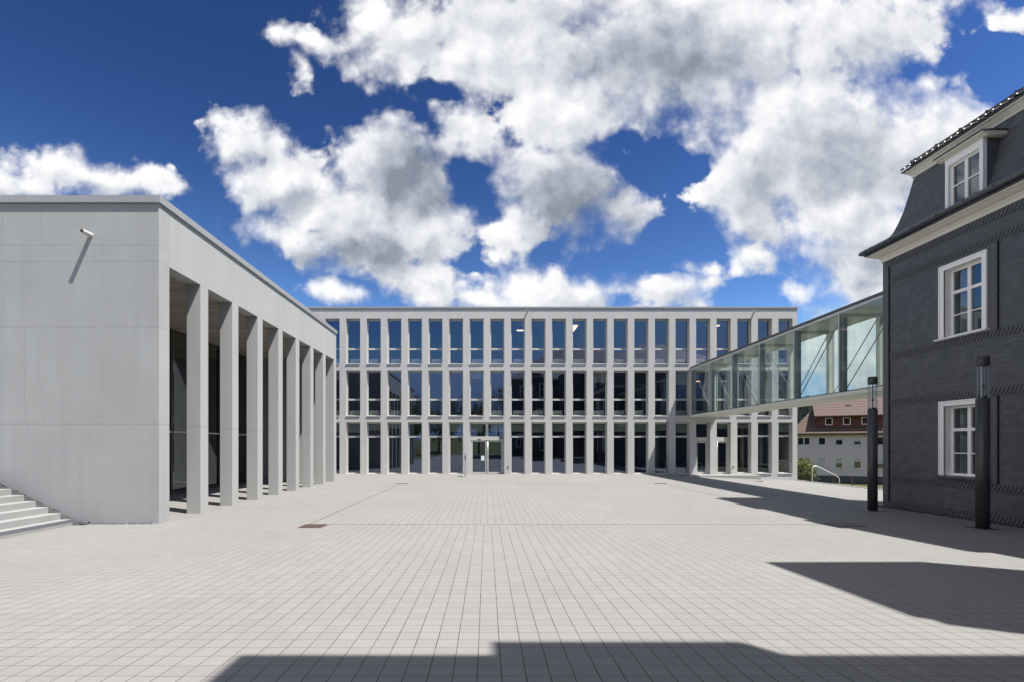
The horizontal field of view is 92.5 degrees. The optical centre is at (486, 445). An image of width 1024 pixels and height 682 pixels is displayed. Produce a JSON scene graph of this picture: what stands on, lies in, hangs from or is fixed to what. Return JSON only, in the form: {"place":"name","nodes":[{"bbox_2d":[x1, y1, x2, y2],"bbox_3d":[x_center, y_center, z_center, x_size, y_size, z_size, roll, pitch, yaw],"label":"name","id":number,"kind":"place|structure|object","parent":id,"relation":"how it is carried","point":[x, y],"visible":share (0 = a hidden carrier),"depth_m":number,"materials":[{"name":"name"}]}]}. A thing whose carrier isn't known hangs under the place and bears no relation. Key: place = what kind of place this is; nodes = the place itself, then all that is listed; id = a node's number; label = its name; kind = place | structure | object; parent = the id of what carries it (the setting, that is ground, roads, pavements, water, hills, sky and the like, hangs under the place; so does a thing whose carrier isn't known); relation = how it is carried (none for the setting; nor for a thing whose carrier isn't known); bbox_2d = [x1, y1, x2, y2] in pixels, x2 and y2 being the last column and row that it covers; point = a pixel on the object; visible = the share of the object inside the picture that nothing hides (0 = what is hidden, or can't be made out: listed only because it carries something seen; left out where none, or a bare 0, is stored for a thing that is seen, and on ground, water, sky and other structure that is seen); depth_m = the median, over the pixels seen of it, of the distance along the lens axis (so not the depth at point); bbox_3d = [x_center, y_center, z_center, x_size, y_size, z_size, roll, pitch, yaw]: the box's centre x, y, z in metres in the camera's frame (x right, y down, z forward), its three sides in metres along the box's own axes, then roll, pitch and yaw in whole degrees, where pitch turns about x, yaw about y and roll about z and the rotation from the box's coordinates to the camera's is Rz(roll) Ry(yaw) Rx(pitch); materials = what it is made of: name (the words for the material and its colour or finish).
{"place":"outdoors","nodes":[
{"label":"outdoors","id":0,"kind":"place"},
{"bbox_2d":[0,474,1023,681],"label":"plaza paving","id":1,"kind":"structure","parent":0,"point":[265,589],"depth_m":6.66,"materials":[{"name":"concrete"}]},
{"bbox_2d":[0,489,72,539],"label":"stone steps","id":2,"kind":"structure","parent":1,"relation":"on","point":[19,516],"depth_m":12.16,"materials":[{"name":"grey stone"}]},
{"bbox_2d":[0,482,151,525],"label":"gravel strip","id":3,"kind":"object","parent":1,"relation":"on","point":[41,504],"visible":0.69,"depth_m":13.04,"materials":[{"name":"grey gravel"}]},
{"bbox_2d":[0,189,336,523],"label":"colonnade pavilion","id":4,"kind":"structure","parent":1,"relation":"on","point":[156,351],"depth_m":13.13,"materials":[{"name":"concrete"}]},
{"bbox_2d":[298,524,326,527],"bbox_3d":[-4.470,2.096,12.585,0.580,0.038,0.510,0,0,0],"label":"drain grate","id":5,"kind":"object","parent":1,"relation":"on","point":[313,526],"visible":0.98,"depth_m":12.54,"materials":[{"name":"brown metal"}]},
{"bbox_2d":[464,453,465,476],"bbox_3d":[-1.420,1.317,32.400,0.240,1.580,0.200,0,0,0],"label":"intercom post","id":6,"kind":"object","parent":1,"relation":"on","point":[464,464],"visible":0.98,"depth_m":32.36,"materials":[{"name":"metal"}]},
{"bbox_2d":[307,307,798,479],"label":"office building","id":7,"kind":"structure","parent":1,"relation":"on","point":[526,390],"depth_m":35.77,"materials":[{"name":"paint"}]},
{"bbox_2d":[346,320,359,363],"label":"window","id":8,"kind":"structure","parent":7,"relation":"in","point":[347,320],"depth_m":35.77,"materials":[{"name":"beige metal"}]},
{"bbox_2d":[347,422,359,473],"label":"window","id":9,"kind":"structure","parent":7,"relation":"in","point":[347,422],"depth_m":35.77,"materials":[{"name":"beige metal"}]},
{"bbox_2d":[347,371,359,415],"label":"window","id":10,"kind":"structure","parent":7,"relation":"in","point":[347,371],"depth_m":35.77,"materials":[{"name":"beige metal"}]},
{"bbox_2d":[367,320,380,363],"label":"window","id":11,"kind":"structure","parent":7,"relation":"in","point":[368,320],"depth_m":35.77,"materials":[{"name":"beige metal"}]},
{"bbox_2d":[368,422,380,473],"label":"window","id":12,"kind":"structure","parent":7,"relation":"in","point":[368,422],"depth_m":35.77,"materials":[{"name":"beige metal"}]},
{"bbox_2d":[368,371,380,415],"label":"window","id":13,"kind":"structure","parent":7,"relation":"in","point":[368,371],"depth_m":35.77,"materials":[{"name":"beige metal"}]},
{"bbox_2d":[387,320,400,363],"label":"window","id":14,"kind":"structure","parent":7,"relation":"in","point":[388,320],"depth_m":35.77,"materials":[{"name":"beige metal"}]},
{"bbox_2d":[388,422,400,473],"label":"window","id":15,"kind":"structure","parent":7,"relation":"in","point":[388,422],"depth_m":35.77,"materials":[{"name":"beige metal"}]},
{"bbox_2d":[388,371,400,415],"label":"window","id":16,"kind":"structure","parent":7,"relation":"in","point":[388,371],"depth_m":35.77,"materials":[{"name":"beige metal"}]},
{"bbox_2d":[408,422,421,473],"bbox_3d":[-5.208,0.222,35.804,1.020,3.766,0.092,0,0,0],"label":"window","id":17,"kind":"structure","parent":7,"relation":"in","point":[409,423],"depth_m":35.77,"materials":[{"name":"beige metal"}]},
{"bbox_2d":[408,371,421,415],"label":"window","id":18,"kind":"structure","parent":7,"relation":"in","point":[409,372],"depth_m":35.77,"materials":[{"name":"beige metal"}]},
{"bbox_2d":[408,320,421,363],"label":"window","id":19,"kind":"structure","parent":7,"relation":"in","point":[409,348],"depth_m":35.77,"materials":[{"name":"beige metal"}]},
{"bbox_2d":[428,320,442,363],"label":"window","id":20,"kind":"structure","parent":7,"relation":"in","point":[429,320],"depth_m":35.77,"materials":[{"name":"beige metal"}]},
{"bbox_2d":[429,422,442,473],"bbox_3d":[-3.714,0.222,35.804,1.020,3.766,0.092,0,0,0],"label":"window","id":21,"kind":"structure","parent":7,"relation":"in","point":[429,422],"depth_m":35.77,"materials":[{"name":"beige metal"}]},
{"bbox_2d":[429,371,442,415],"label":"window","id":22,"kind":"structure","parent":7,"relation":"in","point":[429,371],"depth_m":35.77,"materials":[{"name":"beige metal"}]},
{"bbox_2d":[449,422,462,473],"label":"window","id":23,"kind":"structure","parent":7,"relation":"in","point":[449,422],"depth_m":35.77,"materials":[{"name":"beige metal"}]},
{"bbox_2d":[449,371,462,415],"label":"window","id":24,"kind":"structure","parent":7,"relation":"in","point":[449,371],"depth_m":35.77,"materials":[{"name":"beige metal"}]},
{"bbox_2d":[449,320,462,363],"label":"window","id":25,"kind":"structure","parent":7,"relation":"in","point":[449,320],"depth_m":35.77,"materials":[{"name":"beige metal"}]},
{"bbox_2d":[470,371,483,415],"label":"window","id":26,"kind":"structure","parent":7,"relation":"in","point":[470,371],"depth_m":35.77,"materials":[{"name":"beige metal"}]},
{"bbox_2d":[470,320,483,363],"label":"window","id":27,"kind":"structure","parent":7,"relation":"in","point":[470,320],"depth_m":35.77,"materials":[{"name":"beige metal"}]},
{"bbox_2d":[471,440,486,473],"bbox_3d":[-0.562,0.872,35.790,1.151,2.430,0.060,0,0,0],"label":"door leaf","id":28,"kind":"structure","parent":7,"relation":"in","point":[472,441],"depth_m":35.76,"materials":[{"name":"beige metal"}]},
{"bbox_2d":[487,440,502,473],"bbox_3d":[0.604,0.872,35.790,1.151,2.430,0.060,0,0,0],"label":"door leaf","id":29,"kind":"structure","parent":7,"relation":"in","point":[488,441],"depth_m":35.76,"materials":[{"name":"beige metal"}]},
{"bbox_2d":[490,371,503,415],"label":"window","id":30,"kind":"structure","parent":7,"relation":"in","point":[490,371],"depth_m":35.77,"materials":[{"name":"beige metal"}]},
{"bbox_2d":[490,320,503,363],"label":"window","id":31,"kind":"structure","parent":7,"relation":"in","point":[490,320],"depth_m":35.77,"materials":[{"name":"beige metal"}]},
{"bbox_2d":[511,422,524,473],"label":"window","id":32,"kind":"structure","parent":7,"relation":"in","point":[511,422],"depth_m":35.77,"materials":[{"name":"beige metal"}]},
{"bbox_2d":[511,371,524,415],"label":"window","id":33,"kind":"structure","parent":7,"relation":"in","point":[511,371],"depth_m":35.77,"materials":[{"name":"beige metal"}]},
{"bbox_2d":[511,320,524,363],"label":"window","id":34,"kind":"structure","parent":7,"relation":"in","point":[511,320],"depth_m":35.77,"materials":[{"name":"beige metal"}]},
{"bbox_2d":[531,422,544,473],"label":"window","id":35,"kind":"structure","parent":7,"relation":"in","point":[531,422],"depth_m":35.77,"materials":[{"name":"beige metal"}]},
{"bbox_2d":[531,371,544,415],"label":"window","id":36,"kind":"structure","parent":7,"relation":"in","point":[531,371],"depth_m":35.77,"materials":[{"name":"beige metal"}]},
{"bbox_2d":[531,320,545,363],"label":"window","id":37,"kind":"structure","parent":7,"relation":"in","point":[531,320],"depth_m":35.77,"materials":[{"name":"beige metal"}]},
{"bbox_2d":[552,422,564,473],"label":"window","id":38,"kind":"structure","parent":7,"relation":"in","point":[552,422],"depth_m":35.77,"materials":[{"name":"beige metal"}]},
{"bbox_2d":[552,371,564,415],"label":"window","id":39,"kind":"structure","parent":7,"relation":"in","point":[552,371],"depth_m":35.77,"materials":[{"name":"beige metal"}]},
{"bbox_2d":[552,320,565,363],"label":"window","id":40,"kind":"structure","parent":7,"relation":"in","point":[552,320],"depth_m":35.77,"materials":[{"name":"beige metal"}]},
{"bbox_2d":[573,422,585,473],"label":"window","id":41,"kind":"structure","parent":7,"relation":"in","point":[573,422],"depth_m":35.77,"materials":[{"name":"beige metal"}]},
{"bbox_2d":[573,371,585,415],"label":"window","id":42,"kind":"structure","parent":7,"relation":"in","point":[573,371],"depth_m":35.77,"materials":[{"name":"beige metal"}]},
{"bbox_2d":[573,320,586,363],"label":"window","id":43,"kind":"structure","parent":7,"relation":"in","point":[573,320],"depth_m":35.77,"materials":[{"name":"beige metal"}]},
{"bbox_2d":[593,422,605,473],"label":"window","id":44,"kind":"structure","parent":7,"relation":"in","point":[593,422],"depth_m":35.77,"materials":[{"name":"beige metal"}]},
{"bbox_2d":[593,371,605,415],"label":"window","id":45,"kind":"structure","parent":7,"relation":"in","point":[593,371],"depth_m":35.77,"materials":[{"name":"beige metal"}]},
{"bbox_2d":[593,320,606,363],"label":"window","id":46,"kind":"structure","parent":7,"relation":"in","point":[593,320],"depth_m":35.77,"materials":[{"name":"beige metal"}]},
{"bbox_2d":[614,422,626,473],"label":"window","id":47,"kind":"structure","parent":7,"relation":"in","point":[614,422],"depth_m":35.77,"materials":[{"name":"beige metal"}]},
{"bbox_2d":[614,371,626,415],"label":"window","id":48,"kind":"structure","parent":7,"relation":"in","point":[614,371],"depth_m":35.77,"materials":[{"name":"beige metal"}]},
{"bbox_2d":[614,320,627,363],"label":"window","id":49,"kind":"structure","parent":7,"relation":"in","point":[614,320],"depth_m":35.77,"materials":[{"name":"beige metal"}]},
{"bbox_2d":[634,422,646,473],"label":"window","id":50,"kind":"structure","parent":7,"relation":"in","point":[634,422],"depth_m":35.77,"materials":[{"name":"beige metal"}]},
{"bbox_2d":[634,371,646,415],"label":"window","id":51,"kind":"structure","parent":7,"relation":"in","point":[634,371],"depth_m":35.77,"materials":[{"name":"beige metal"}]},
{"bbox_2d":[634,320,648,363],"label":"window","id":52,"kind":"structure","parent":7,"relation":"in","point":[634,320],"depth_m":35.77,"materials":[{"name":"beige metal"}]},
{"bbox_2d":[655,371,667,415],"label":"window","id":53,"kind":"structure","parent":7,"relation":"in","point":[666,372],"depth_m":35.77,"materials":[{"name":"beige metal"}]},
{"bbox_2d":[655,422,668,474],"bbox_3d":[12.720,0.237,35.648,1.020,3.796,0.405,0,0,0],"label":"window","id":54,"kind":"structure","parent":7,"relation":"in","point":[666,423],"depth_m":35.77,"materials":[{"name":"beige metal"}]},
{"bbox_2d":[655,320,668,363],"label":"window","id":55,"kind":"structure","parent":7,"relation":"in","point":[666,348],"depth_m":35.77,"materials":[{"name":"beige metal"}]},
{"bbox_2d":[676,371,687,415],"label":"window","id":56,"kind":"structure","parent":7,"relation":"in","point":[676,371],"depth_m":35.77,"materials":[{"name":"beige metal"}]},
{"bbox_2d":[676,422,689,474],"bbox_3d":[14.214,0.237,35.648,1.020,3.796,0.405,0,0,0],"label":"window","id":57,"kind":"structure","parent":7,"relation":"in","point":[676,422],"depth_m":35.77,"materials":[{"name":"beige metal"}]},
{"bbox_2d":[676,320,689,363],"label":"window","id":58,"kind":"structure","parent":7,"relation":"in","point":[676,320],"depth_m":35.77,"materials":[{"name":"beige metal"}]},
{"bbox_2d":[696,442,706,473],"bbox_3d":[15.708,0.912,35.790,0.824,2.350,0.060,0,0,0],"label":"door leaf","id":59,"kind":"structure","parent":7,"relation":"in","point":[705,472],"depth_m":35.76,"materials":[{"name":"beige metal"}]},
{"bbox_2d":[696,372,708,411],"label":"window","id":60,"kind":"structure","parent":7,"relation":"in","point":[696,372],"depth_m":35.77,"materials":[{"name":"beige metal"}]},
{"bbox_2d":[696,320,708,363],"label":"window","id":61,"kind":"structure","parent":7,"relation":"in","point":[707,348],"depth_m":35.77,"materials":[{"name":"beige metal"}]},
{"bbox_2d":[717,442,727,473],"bbox_3d":[17.202,0.912,35.751,0.824,2.350,0.138,0,0,0],"label":"door leaf","id":62,"kind":"structure","parent":7,"relation":"in","point":[726,472],"depth_m":35.76,"materials":[{"name":"beige metal"}]},
{"bbox_2d":[717,320,728,351],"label":"window","id":63,"kind":"structure","parent":7,"relation":"in","point":[727,348],"depth_m":35.77,"materials":[{"name":"beige metal"}]},
{"bbox_2d":[718,371,728,408],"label":"window","id":64,"kind":"structure","parent":7,"relation":"in","point":[727,372],"depth_m":35.77,"materials":[{"name":"beige metal"}]},
{"bbox_2d":[737,371,748,415],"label":"window","id":65,"kind":"structure","parent":7,"relation":"in","point":[740,371],"depth_m":35.77,"materials":[{"name":"beige metal"}]},
{"bbox_2d":[737,422,751,473],"bbox_3d":[18.696,0.195,35.648,1.020,3.796,0.405,0,0,0],"label":"window","id":66,"kind":"structure","parent":7,"relation":"in","point":[737,422],"depth_m":35.77,"materials":[{"name":"beige metal"}]},
{"bbox_2d":[737,320,751,363],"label":"window","id":67,"kind":"structure","parent":7,"relation":"in","point":[737,320],"depth_m":35.77,"materials":[{"name":"beige metal"}]},
{"bbox_2d":[758,371,769,415],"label":"window","id":68,"kind":"structure","parent":7,"relation":"in","point":[768,372],"depth_m":35.77,"materials":[{"name":"beige metal"}]},
{"bbox_2d":[758,422,771,473],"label":"window","id":69,"kind":"structure","parent":7,"relation":"in","point":[768,435],"depth_m":35.77,"materials":[{"name":"beige metal"}]},
{"bbox_2d":[758,320,771,363],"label":"window","id":70,"kind":"structure","parent":7,"relation":"in","point":[758,320],"depth_m":35.77,"materials":[{"name":"beige metal"}]},
{"bbox_2d":[778,371,789,415],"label":"window","id":71,"kind":"structure","parent":7,"relation":"in","point":[778,371],"depth_m":35.77,"materials":[{"name":"beige metal"}]},
{"bbox_2d":[778,320,789,363],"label":"window","id":72,"kind":"structure","parent":7,"relation":"in","point":[778,320],"depth_m":35.76,"materials":[{"name":"beige metal"}]},
{"bbox_2d":[778,422,792,473],"bbox_3d":[21.684,0.195,35.648,1.020,3.796,0.405,0,0,0],"label":"window","id":73,"kind":"structure","parent":7,"relation":"in","point":[778,422],"depth_m":35.77,"materials":[{"name":"beige metal"}]},
{"bbox_2d":[690,291,882,416],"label":"glass bridge","id":74,"kind":"structure","parent":7,"relation":"attached to","point":[840,320],"depth_m":23.21,"materials":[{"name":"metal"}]},
{"bbox_2d":[692,474,760,479],"bbox_3d":[17.050,2.513,34.874,4.300,0.788,1.248,0,0,0],"label":"doorstep","id":75,"kind":"object","parent":1,"relation":"on","point":[744,476],"visible":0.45,"depth_m":34.25,"materials":[{"name":"concrete"}]},
{"bbox_2d":[826,523,866,526],"bbox_3d":[9.400,2.101,12.800,0.700,0.038,0.500,0,0,0],"label":"drain grate","id":76,"kind":"object","parent":1,"relation":"on","point":[845,524],"visible":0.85,"depth_m":12.75,"materials":[{"name":"grey metal"}]},
{"bbox_2d":[859,376,885,511],"bbox_3d":[12.430,-0.038,15.760,0.480,4.310,0.480,0,0,0],"label":"street lamp","id":77,"kind":"object","parent":1,"relation":"on","point":[872,459],"visible":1,"depth_m":15.65,"materials":[{"name":"metal"}]},
{"bbox_2d":[858,86,1023,526],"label":"slate house","id":78,"kind":"structure","parent":1,"relation":"on","point":[948,253],"depth_m":14.50,"materials":[{"name":"grey stone"}]},
{"bbox_2d":[933,398,975,479],"bbox_3d":[13.887,-0.165,14.135,0.534,2.295,1.560,0,0,0],"label":"window","id":79,"kind":"structure","parent":78,"relation":"in","point":[966,429],"depth_m":14.58,"materials":[{"name":"white paint"}]},
{"bbox_2d":[933,249,989,341],"bbox_3d":[13.887,-4.265,14.135,0.534,2.235,1.560,0,0,0],"label":"window","id":80,"kind":"structure","parent":78,"relation":"in","point":[966,276],"depth_m":14.45,"materials":[{"name":"white paint"}]},
{"bbox_2d":[878,506,1023,527],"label":"gravel margin","id":81,"kind":"object","parent":1,"relation":"on","point":[948,516],"visible":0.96,"depth_m":14.54,"materials":[{"name":"grey gravel"}]},
{"bbox_2d":[964,356,1000,529],"bbox_3d":[12.420,-0.056,12.250,0.480,4.310,0.480,0,0,0],"label":"street lamp","id":82,"kind":"object","parent":1,"relation":"on","point":[982,462],"visible":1,"depth_m":12.16,"materials":[{"name":"metal"}]},
{"bbox_2d":[0,0,1023,397],"label":"sky","id":83,"kind":"structure","parent":0,"point":[353,153],"materials":[{"name":"blue"}]},
{"bbox_2d":[830,483,882,488],"bbox_3d":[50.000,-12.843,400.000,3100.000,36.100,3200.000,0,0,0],"label":"terrain","id":84,"kind":"structure","parent":0,"point":[858,485],"depth_m":61.86,"materials":[{"name":"green plant"}]},
{"bbox_2d":[797,458,819,480],"bbox_3d":[25.288,2.131,39.685,2.914,2.780,3.526,0,0,0],"label":"bush","id":85,"kind":"object","parent":84,"relation":"on","point":[803,463],"visible":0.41,"depth_m":38.90,"materials":[{"name":"green plant"}]},
{"bbox_2d":[797,393,825,423],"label":"forest","id":86,"kind":"object","parent":84,"relation":"on","point":[803,412],"visible":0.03,"depth_m":233.62,"materials":[{"name":"green plant"}]},
{"bbox_2d":[812,466,839,484],"bbox_3d":[23.430,2.417,33.800,1.919,1.981,0.060,0,0,0],"label":"handrail","id":87,"kind":"object","parent":84,"relation":"on","point":[825,470],"visible":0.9,"depth_m":33.77,"materials":[{"name":"silver metal"}]},
{"bbox_2d":[797,472,881,488],"bbox_3d":[24.605,2.907,31.200,0.050,1.600,17.450,0,0,0],"label":"fence","id":88,"kind":"object","parent":84,"relation":"on","point":[852,484],"visible":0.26,"depth_m":34.60,"materials":[{"name":"grey metal"}]},
{"bbox_2d":[796,480,882,489],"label":"kerb","id":89,"kind":"structure","parent":84,"relation":"on","point":[836,484],"depth_m":31.41,"materials":[{"name":"concrete"}]},
{"bbox_2d":[797,397,882,484],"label":"apartment house","id":90,"kind":"structure","parent":84,"relation":"on","point":[831,437],"depth_m":65.05,"materials":[{"name":"white paint"}]},
{"bbox_2d":[797,437,810,445],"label":"window","id":91,"kind":"structure","parent":90,"relation":"in","point":[798,437],"depth_m":66.66,"materials":[{"name":"white paint"}]},
{"bbox_2d":[818,458,825,467],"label":"window","id":92,"kind":"structure","parent":90,"relation":"in","point":[821,461],"depth_m":65.69,"materials":[{"name":"white paint"}]},
{"bbox_2d":[817,437,826,445],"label":"window","id":93,"kind":"structure","parent":90,"relation":"in","point":[818,437],"depth_m":65.65,"materials":[{"name":"white paint"}]},
{"bbox_2d":[835,458,843,468],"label":"window","id":94,"kind":"structure","parent":90,"relation":"in","point":[838,460],"depth_m":64.69,"materials":[{"name":"white paint"}]},
{"bbox_2d":[835,437,843,445],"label":"window","id":95,"kind":"structure","parent":90,"relation":"in","point":[837,438],"depth_m":64.69,"materials":[{"name":"white paint"}]},
{"bbox_2d":[854,458,861,468],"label":"window","id":96,"kind":"structure","parent":90,"relation":"in","point":[855,459],"depth_m":63.74,"materials":[{"name":"white paint"}]},
{"bbox_2d":[853,437,862,445],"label":"window","id":97,"kind":"structure","parent":90,"relation":"in","point":[855,438],"depth_m":63.72,"materials":[{"name":"white paint"}]},
{"bbox_2d":[878,459,882,468],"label":"window","id":98,"kind":"structure","parent":90,"relation":"in","point":[880,461],"depth_m":62.61,"materials":[{"name":"white paint"}]}
]}

